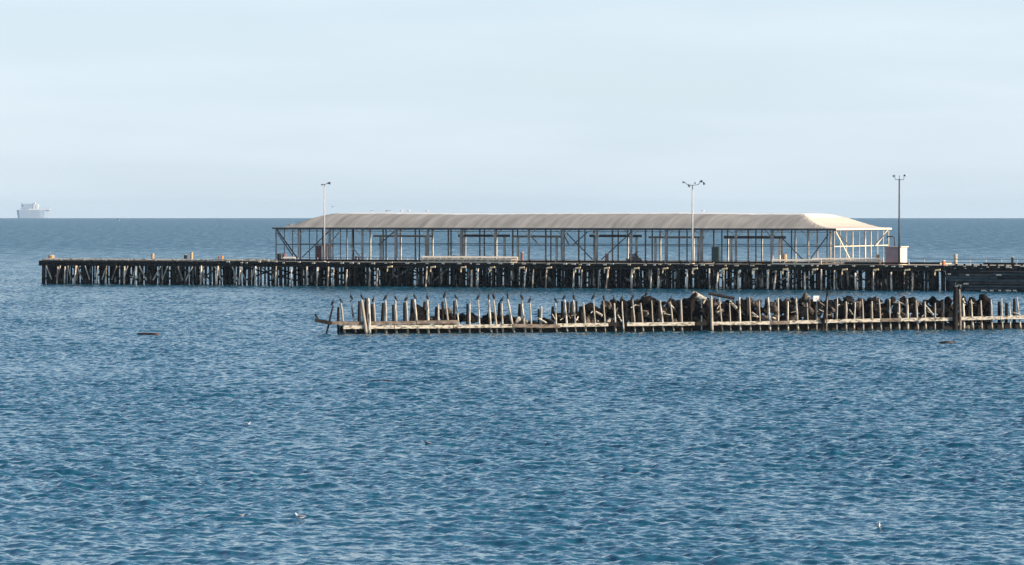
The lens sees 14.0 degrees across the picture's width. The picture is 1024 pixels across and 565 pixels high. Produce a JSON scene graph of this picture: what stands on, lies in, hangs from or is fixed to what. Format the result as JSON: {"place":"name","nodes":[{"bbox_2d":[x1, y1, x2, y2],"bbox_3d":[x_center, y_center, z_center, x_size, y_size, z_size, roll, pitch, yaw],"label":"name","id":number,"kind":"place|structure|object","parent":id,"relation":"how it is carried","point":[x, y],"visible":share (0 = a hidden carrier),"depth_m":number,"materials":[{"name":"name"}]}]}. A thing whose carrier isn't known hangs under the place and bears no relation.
{"place":"outdoors","nodes":[
{"label":"outdoors","id":0,"kind":"place"},
{"bbox_2d":[0,218,1023,564],"bbox_3d":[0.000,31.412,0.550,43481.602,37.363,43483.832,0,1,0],"label":"sea","id":1,"kind":"structure","parent":0,"point":[122,442],"depth_m":255.60,"materials":[{"name":"teal liquid"}]},
{"bbox_2d":[17,202,50,217],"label":"cargo ship","id":2,"kind":"object","parent":1,"relation":"on","point":[33,210],"visible":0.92,"depth_m":17986.79,"materials":[{"name":"grey paint"}]},
{"bbox_2d":[137,333,158,334],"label":"drift log","id":3,"kind":"object","parent":1,"relation":"on","point":[148,334],"visible":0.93,"depth_m":430.88,"materials":[{"name":"brown wood"}]},
{"bbox_2d":[293,513,305,518],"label":"gull","id":4,"kind":"object","parent":1,"relation":"on","point":[299,516],"visible":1,"depth_m":174.35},
{"bbox_2d":[39,258,1023,291],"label":"timber pier","id":5,"kind":"structure","parent":1,"relation":"in","point":[971,277],"depth_m":697.77,"materials":[{"name":"brown wood"}]},
{"bbox_2d":[315,245,333,260],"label":"equipment cabin","id":6,"kind":"object","parent":5,"relation":"on","point":[319,251],"visible":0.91,"depth_m":717.38,"materials":[{"name":"metal"}]},
{"bbox_2d":[321,182,330,261],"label":"light pole","id":7,"kind":"object","parent":5,"relation":"on","point":[324,218],"visible":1,"depth_m":710.25,"materials":[{"name":"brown metal"}]},
{"bbox_2d":[297,257,364,261],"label":"guard railing","id":8,"kind":"object","parent":5,"relation":"on","point":[330,257],"visible":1,"depth_m":708.51,"materials":[{"name":"metal"}]},
{"bbox_2d":[421,256,517,262],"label":"guard railing","id":9,"kind":"object","parent":5,"relation":"on","point":[445,258],"visible":1,"depth_m":697.96,"materials":[{"name":"beige paint"}]},
{"bbox_2d":[272,212,891,263],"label":"open shed","id":10,"kind":"structure","parent":5,"relation":"on","point":[563,222],"depth_m":701.36,"materials":[{"name":"beige metal"}]},
{"bbox_2d":[626,251,641,262],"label":"timber heap","id":11,"kind":"object","parent":5,"relation":"on","point":[635,257],"visible":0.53,"depth_m":694.96,"materials":[{"name":"brown wood"}]},
{"bbox_2d":[529,259,766,263],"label":"guard railing","id":12,"kind":"object","parent":5,"relation":"on","point":[662,260],"visible":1,"depth_m":684.03,"materials":[{"name":"metal"}]},
{"bbox_2d":[682,180,704,263],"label":"light pole","id":13,"kind":"object","parent":5,"relation":"on","point":[692,220],"visible":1,"depth_m":683.39,"materials":[{"name":"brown metal"}]},
{"bbox_2d":[712,247,720,263],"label":"switch cabinet","id":14,"kind":"object","parent":5,"relation":"on","point":[716,253],"visible":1,"depth_m":684.68,"materials":[{"name":"metal"}]},
{"bbox_2d":[772,259,821,264],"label":"guard railing","id":15,"kind":"object","parent":5,"relation":"on","point":[796,260],"visible":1,"depth_m":674.60,"materials":[{"name":"metal"}]},
{"bbox_2d":[812,258,883,264],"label":"guard railing","id":16,"kind":"object","parent":5,"relation":"on","point":[833,260],"visible":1,"depth_m":672.00,"materials":[{"name":"metal"}]},
{"bbox_2d":[883,246,908,264],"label":"hut","id":17,"kind":"object","parent":5,"relation":"on","point":[891,253],"visible":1,"depth_m":670.11,"materials":[{"name":"beige paint"}]},
{"bbox_2d":[893,174,906,264],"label":"light pole","id":18,"kind":"object","parent":5,"relation":"on","point":[899,179],"visible":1,"depth_m":668.48,"materials":[{"name":"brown metal"}]},
{"bbox_2d":[909,259,1023,265],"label":"guard railing","id":19,"kind":"object","parent":5,"relation":"on","point":[970,262],"visible":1,"depth_m":663.52,"materials":[{"name":"metal"}]},
{"bbox_2d":[582,315,593,327],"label":"boulder","id":20,"kind":"object","parent":1,"relation":"in","point":[589,319],"visible":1,"depth_m":441.94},
{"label":"boulder","id":21,"kind":"object","parent":20,"relation":"on","visible":0},
{"bbox_2d":[584,302,595,311],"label":"boulder","id":22,"kind":"object","parent":21,"relation":"on","point":[588,307],"visible":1,"depth_m":441.83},
{"bbox_2d":[315,296,1023,333],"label":"timber breakwater","id":23,"kind":"object","parent":1,"relation":"in","point":[370,325],"visible":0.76,"depth_m":443.35,"materials":[{"name":"brown wood"}]},
{"bbox_2d":[409,313,414,320],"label":"boulder","id":24,"kind":"object","parent":23,"relation":"on","point":[412,318],"visible":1,"depth_m":437.72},
{"bbox_2d":[413,304,429,319],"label":"boulder","id":25,"kind":"object","parent":23,"relation":"on","point":[421,313],"visible":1,"depth_m":437.65,"materials":[{"name":"stone"}]},
{"bbox_2d":[460,313,466,321],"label":"boulder","id":26,"kind":"object","parent":23,"relation":"on","point":[463,317],"visible":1,"depth_m":439.10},
{"bbox_2d":[542,317,552,323],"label":"boulder","id":27,"kind":"object","parent":23,"relation":"on","point":[548,321],"visible":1,"depth_m":441.15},
{"bbox_2d":[607,307,620,317],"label":"boulder","id":28,"kind":"object","parent":23,"relation":"on","point":[610,312],"visible":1,"depth_m":442.66,"materials":[{"name":"stone"}]},
{"bbox_2d":[601,301,611,309],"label":"boulder","id":29,"kind":"object","parent":28,"relation":"on","point":[608,304],"visible":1,"depth_m":442.62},
{"bbox_2d":[623,313,628,322],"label":"boulder","id":30,"kind":"object","parent":23,"relation":"on","point":[626,317],"visible":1,"depth_m":442.68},
{"bbox_2d":[620,306,628,314],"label":"boulder","id":31,"kind":"object","parent":30,"relation":"on","point":[626,310],"visible":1,"depth_m":442.83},
{"bbox_2d":[620,299,628,308],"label":"boulder","id":32,"kind":"object","parent":31,"relation":"on","point":[625,304],"visible":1,"depth_m":442.78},
{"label":"boulder","id":33,"kind":"object","parent":30,"relation":"on","visible":0},
{"bbox_2d":[627,299,635,309],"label":"boulder","id":34,"kind":"object","parent":33,"relation":"on","point":[629,302],"visible":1,"depth_m":443.01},
{"bbox_2d":[638,296,652,306],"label":"boulder","id":35,"kind":"object","parent":23,"relation":"on","point":[644,301],"visible":1,"depth_m":443.11,"materials":[{"name":"stone"}]},
{"bbox_2d":[644,315,654,321],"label":"boulder","id":36,"kind":"object","parent":23,"relation":"on","point":[648,318],"visible":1,"depth_m":443.49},
{"bbox_2d":[643,304,649,309],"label":"boulder","id":37,"kind":"object","parent":36,"relation":"on","point":[646,307],"visible":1,"depth_m":443.72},
{"bbox_2d":[648,297,655,308],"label":"boulder","id":38,"kind":"object","parent":37,"relation":"on","point":[653,301],"visible":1,"depth_m":443.52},
{"bbox_2d":[653,314,660,321],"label":"boulder","id":39,"kind":"object","parent":23,"relation":"on","point":[655,316],"visible":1,"depth_m":444.07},
{"bbox_2d":[651,304,656,314],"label":"boulder","id":40,"kind":"object","parent":39,"relation":"on","point":[654,308],"visible":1,"depth_m":444.04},
{"bbox_2d":[692,306,704,320],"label":"boulder","id":41,"kind":"object","parent":23,"relation":"on","point":[698,312],"visible":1,"depth_m":444.29,"materials":[{"name":"stone"}]},
{"bbox_2d":[691,291,706,303],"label":"log","id":42,"kind":"object","parent":23,"relation":"on","point":[699,297],"visible":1,"depth_m":444.50,"materials":[{"name":"brown wood"}]},
{"bbox_2d":[713,305,719,314],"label":"boulder","id":43,"kind":"object","parent":23,"relation":"on","point":[715,309],"visible":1,"depth_m":445.24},
{"bbox_2d":[707,292,734,299],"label":"log","id":44,"kind":"object","parent":23,"relation":"on","point":[722,296],"visible":1,"depth_m":445.08,"materials":[{"name":"brown wood"}]},
{"bbox_2d":[718,315,729,321],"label":"boulder","id":45,"kind":"object","parent":23,"relation":"on","point":[725,318],"visible":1,"depth_m":445.48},
{"bbox_2d":[729,317,738,321],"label":"boulder","id":46,"kind":"object","parent":23,"relation":"on","point":[734,319],"visible":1,"depth_m":445.77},
{"bbox_2d":[753,299,761,307],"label":"boulder","id":47,"kind":"object","parent":23,"relation":"on","point":[756,304],"visible":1,"depth_m":446.10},
{"bbox_2d":[761,315,767,320],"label":"boulder","id":48,"kind":"object","parent":23,"relation":"on","point":[764,317],"visible":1,"depth_m":446.36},
{"bbox_2d":[766,305,777,312],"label":"boulder","id":49,"kind":"object","parent":23,"relation":"on","point":[773,309],"visible":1,"depth_m":446.67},
{"bbox_2d":[771,315,782,320],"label":"boulder","id":50,"kind":"object","parent":23,"relation":"on","point":[776,316],"visible":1,"depth_m":446.74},
{"bbox_2d":[789,315,795,320],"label":"boulder","id":51,"kind":"object","parent":23,"relation":"on","point":[793,317],"visible":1,"depth_m":447.20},
{"bbox_2d":[789,308,800,315],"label":"boulder","id":52,"kind":"object","parent":51,"relation":"on","point":[791,310],"visible":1,"depth_m":447.15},
{"bbox_2d":[789,297,797,308],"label":"boulder","id":53,"kind":"object","parent":52,"relation":"on","point":[792,299],"visible":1,"depth_m":447.14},
{"bbox_2d":[847,304,856,314],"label":"boulder","id":54,"kind":"object","parent":23,"relation":"on","point":[850,307],"visible":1,"depth_m":448.76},
{"bbox_2d":[843,296,853,304],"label":"boulder","id":55,"kind":"object","parent":54,"relation":"on","point":[850,299],"visible":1,"depth_m":448.42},
{"bbox_2d":[852,300,861,309],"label":"boulder","id":56,"kind":"object","parent":23,"relation":"on","point":[858,305],"visible":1,"depth_m":448.68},
{"bbox_2d":[880,304,891,312],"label":"boulder","id":57,"kind":"object","parent":23,"relation":"on","point":[883,306],"visible":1,"depth_m":449.81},
{"bbox_2d":[888,297,895,304],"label":"boulder","id":58,"kind":"object","parent":57,"relation":"on","point":[892,299],"visible":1,"depth_m":449.87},
{"bbox_2d":[891,303,902,312],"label":"boulder","id":59,"kind":"object","parent":23,"relation":"on","point":[893,310],"visible":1,"depth_m":450.20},
{"bbox_2d":[931,305,941,313],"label":"boulder","id":60,"kind":"object","parent":23,"relation":"on","point":[939,311],"visible":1,"depth_m":450.70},
{"bbox_2d":[928,296,936,305],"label":"boulder","id":61,"kind":"object","parent":60,"relation":"on","point":[930,301],"visible":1,"depth_m":450.93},
{"bbox_2d":[933,299,940,308],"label":"boulder","id":62,"kind":"object","parent":60,"relation":"on","point":[938,304],"visible":1,"depth_m":450.55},
{"bbox_2d":[979,294,990,309],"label":"boulder","id":63,"kind":"object","parent":23,"relation":"on","point":[985,302],"visible":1,"depth_m":451.91,"materials":[{"name":"stone"}]},
{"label":"boulder","id":64,"kind":"object","parent":23,"relation":"on","visible":0},
{"bbox_2d":[722,305,732,318],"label":"boulder","id":65,"kind":"object","parent":64,"relation":"on","point":[726,311],"visible":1,"depth_m":445.50,"materials":[{"name":"stone"}]},
{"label":"boulder","id":66,"kind":"object","parent":23,"relation":"on","visible":0},
{"bbox_2d":[470,313,475,322],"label":"boulder","id":67,"kind":"object","parent":66,"relation":"on","point":[472,318],"visible":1,"depth_m":439.55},
{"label":"boulder","id":68,"kind":"object","parent":23,"relation":"on","visible":0},
{"bbox_2d":[806,314,814,319],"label":"boulder","id":69,"kind":"object","parent":68,"relation":"on","point":[810,317],"visible":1,"depth_m":447.81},
{"bbox_2d":[808,306,813,314],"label":"boulder","id":70,"kind":"object","parent":69,"relation":"on","point":[811,310],"visible":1,"depth_m":447.79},
{"bbox_2d":[812,306,822,316],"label":"boulder","id":71,"kind":"object","parent":68,"relation":"on","point":[820,311],"visible":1,"depth_m":448.04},
{"bbox_2d":[814,299,822,306],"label":"boulder","id":72,"kind":"object","parent":71,"relation":"on","point":[819,304],"visible":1,"depth_m":448.07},
{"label":"boulder","id":73,"kind":"object","parent":23,"relation":"on","visible":0},
{"bbox_2d":[823,310,832,316],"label":"boulder","id":74,"kind":"object","parent":73,"relation":"on","point":[829,312],"visible":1,"depth_m":448.16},
{"bbox_2d":[822,301,831,310],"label":"boulder","id":75,"kind":"object","parent":74,"relation":"on","point":[829,306],"visible":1,"depth_m":448.39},
{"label":"boulder","id":76,"kind":"object","parent":23,"relation":"on","visible":0},
{"bbox_2d":[903,304,912,312],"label":"boulder","id":77,"kind":"object","parent":76,"relation":"on","point":[910,309],"visible":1,"depth_m":450.13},
{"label":"boulder","id":78,"kind":"object","parent":23,"relation":"on","visible":0},
{"bbox_2d":[945,311,952,322],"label":"boulder","id":79,"kind":"object","parent":78,"relation":"on","point":[949,314],"visible":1,"depth_m":451.11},
{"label":"boulder","id":80,"kind":"object","parent":79,"relation":"on","visible":0},
{"bbox_2d":[942,303,949,312],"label":"boulder","id":81,"kind":"object","parent":80,"relation":"on","point":[946,307],"visible":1,"depth_m":451.07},
{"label":"boulder","id":82,"kind":"object","parent":79,"relation":"on","visible":0},
{"bbox_2d":[944,296,952,306],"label":"boulder","id":83,"kind":"object","parent":82,"relation":"on","point":[948,300],"visible":1,"depth_m":451.16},
{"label":"boulder","id":84,"kind":"object","parent":23,"relation":"on","visible":0},
{"bbox_2d":[634,312,643,321],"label":"boulder","id":85,"kind":"object","parent":84,"relation":"on","point":[637,316],"visible":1,"depth_m":443.38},
{"bbox_2d":[634,305,642,311],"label":"boulder","id":86,"kind":"object","parent":85,"relation":"on","point":[636,308],"visible":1,"depth_m":443.29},
{"bbox_2d":[700,319,709,329],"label":"boulder","id":87,"kind":"object","parent":1,"relation":"in","point":[704,327],"visible":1,"depth_m":444.82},
{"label":"boulder","id":88,"kind":"object","parent":87,"relation":"on","visible":0},
{"bbox_2d":[698,303,709,314],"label":"boulder","id":89,"kind":"object","parent":88,"relation":"on","point":[706,306],"visible":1,"depth_m":444.80,"materials":[{"name":"stone"}]},
{"bbox_2d":[780,314,789,320],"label":"boulder","id":90,"kind":"object","parent":1,"relation":"in","point":[783,317],"visible":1,"depth_m":446.80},
{"bbox_2d":[777,307,784,314],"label":"boulder","id":91,"kind":"object","parent":90,"relation":"on","point":[781,310],"visible":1,"depth_m":447.16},
{"bbox_2d":[777,300,784,307],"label":"boulder","id":92,"kind":"object","parent":91,"relation":"on","point":[781,303],"visible":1,"depth_m":446.98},
{"bbox_2d":[821,290,828,330],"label":"leaning pile","id":93,"kind":"object","parent":1,"relation":"in","point":[824,317],"visible":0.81,"depth_m":446.63,"materials":[{"name":"brown wood"}]},
{"bbox_2d":[825,297,827,330],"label":"leaning pile","id":94,"kind":"object","parent":1,"relation":"in","point":[826,312],"visible":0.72,"depth_m":446.55,"materials":[{"name":"brown wood"}]},
{"bbox_2d":[938,341,955,343],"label":"drift log","id":95,"kind":"object","parent":1,"relation":"on","point":[943,342],"visible":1,"depth_m":403.68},
{"bbox_2d":[952,287,957,329],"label":"mooring pile","id":96,"kind":"object","parent":1,"relation":"in","point":[955,310],"visible":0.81,"depth_m":449.86,"materials":[{"name":"brown wood"}]},
{"bbox_2d":[958,289,961,328],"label":"mooring pile","id":97,"kind":"object","parent":1,"relation":"in","point":[959,304],"visible":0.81,"depth_m":449.89,"materials":[{"name":"brown wood"}]},
{"bbox_2d":[0,0,1023,217],"label":"sky","id":98,"kind":"structure","parent":0,"point":[109,108],"materials":[{"name":"blue"}]},
{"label":"boulder","id":99,"kind":"object","parent":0,"visible":0},
{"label":"boulder","id":100,"kind":"object","parent":99,"relation":"on","visible":0},
{"bbox_2d":[741,303,753,313],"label":"boulder","id":101,"kind":"object","parent":100,"relation":"on","point":[744,309],"visible":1,"depth_m":446.04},
{"bbox_2d":[748,297,754,305],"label":"boulder","id":102,"kind":"object","parent":101,"relation":"on","point":[752,302],"visible":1,"depth_m":446.02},
{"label":"boulder","id":103,"kind":"object","parent":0,"visible":0},
{"bbox_2d":[802,292,807,300],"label":"boulder","id":104,"kind":"object","parent":103,"relation":"on","point":[805,294],"visible":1,"depth_m":447.49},
{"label":"boulder","id":105,"kind":"object","parent":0,"visible":0},
{"bbox_2d":[800,310,808,316],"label":"boulder","id":106,"kind":"object","parent":105,"relation":"on","point":[803,313],"visible":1,"depth_m":447.51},
{"bbox_2d":[801,300,810,310],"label":"boulder","id":107,"kind":"object","parent":106,"relation":"on","point":[804,308],"visible":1,"depth_m":447.51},
{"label":"boulder","id":108,"kind":"object","parent":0,"visible":0},
{"bbox_2d":[838,307,845,316],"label":"boulder","id":109,"kind":"object","parent":108,"relation":"on","point":[841,311],"visible":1,"depth_m":448.34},
{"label":"boulder","id":110,"kind":"object","parent":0,"visible":0},
{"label":"boulder","id":111,"kind":"object","parent":110,"relation":"on","visible":0},
{"bbox_2d":[861,301,870,311],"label":"boulder","id":112,"kind":"object","parent":111,"relation":"on","point":[866,306],"visible":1,"depth_m":449.18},
{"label":"boulder","id":113,"kind":"object","parent":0,"visible":0},
{"bbox_2d":[874,313,884,322],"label":"boulder","id":114,"kind":"object","parent":113,"relation":"on","point":[877,316],"visible":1,"depth_m":449.28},
{"bbox_2d":[873,304,878,312],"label":"boulder","id":115,"kind":"object","parent":114,"relation":"on","point":[875,309],"visible":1,"depth_m":449.41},
{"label":"boulder","id":116,"kind":"object","parent":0,"visible":0},
{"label":"boulder","id":117,"kind":"object","parent":116,"relation":"on","visible":0},
{"bbox_2d":[908,297,915,304],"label":"boulder","id":118,"kind":"object","parent":117,"relation":"on","point":[911,300],"visible":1,"depth_m":450.34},
{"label":"boulder","id":119,"kind":"object","parent":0,"visible":0},
{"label":"boulder","id":120,"kind":"object","parent":119,"relation":"on","visible":0},
{"bbox_2d":[972,301,978,308],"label":"boulder","id":121,"kind":"object","parent":120,"relation":"on","point":[975,304],"visible":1,"depth_m":451.93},
{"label":"boulder","id":122,"kind":"object","parent":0,"visible":0},
{"bbox_2d":[683,298,697,313],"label":"boulder","id":123,"kind":"object","parent":122,"relation":"on","point":[692,305],"visible":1,"depth_m":444.25,"materials":[{"name":"stone"}]},
{"bbox_2d":[689,292,697,298],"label":"log","id":124,"kind":"object","parent":123,"relation":"on","point":[693,295],"visible":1,"depth_m":444.45,"materials":[{"name":"brown wood"}]},
{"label":"boulder","id":125,"kind":"object","parent":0,"visible":0},
{"bbox_2d":[663,309,670,317],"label":"boulder","id":126,"kind":"object","parent":125,"relation":"on","point":[667,312],"visible":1,"depth_m":444.17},
{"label":"boulder","id":127,"kind":"object","parent":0,"visible":0},
{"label":"boulder","id":128,"kind":"object","parent":127,"relation":"on","visible":0},
{"bbox_2d":[669,307,676,313],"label":"boulder","id":129,"kind":"object","parent":128,"relation":"on","point":[674,310],"visible":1,"depth_m":444.42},
{"bbox_2d":[671,299,677,307],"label":"boulder","id":130,"kind":"object","parent":129,"relation":"on","point":[674,303],"visible":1,"depth_m":444.46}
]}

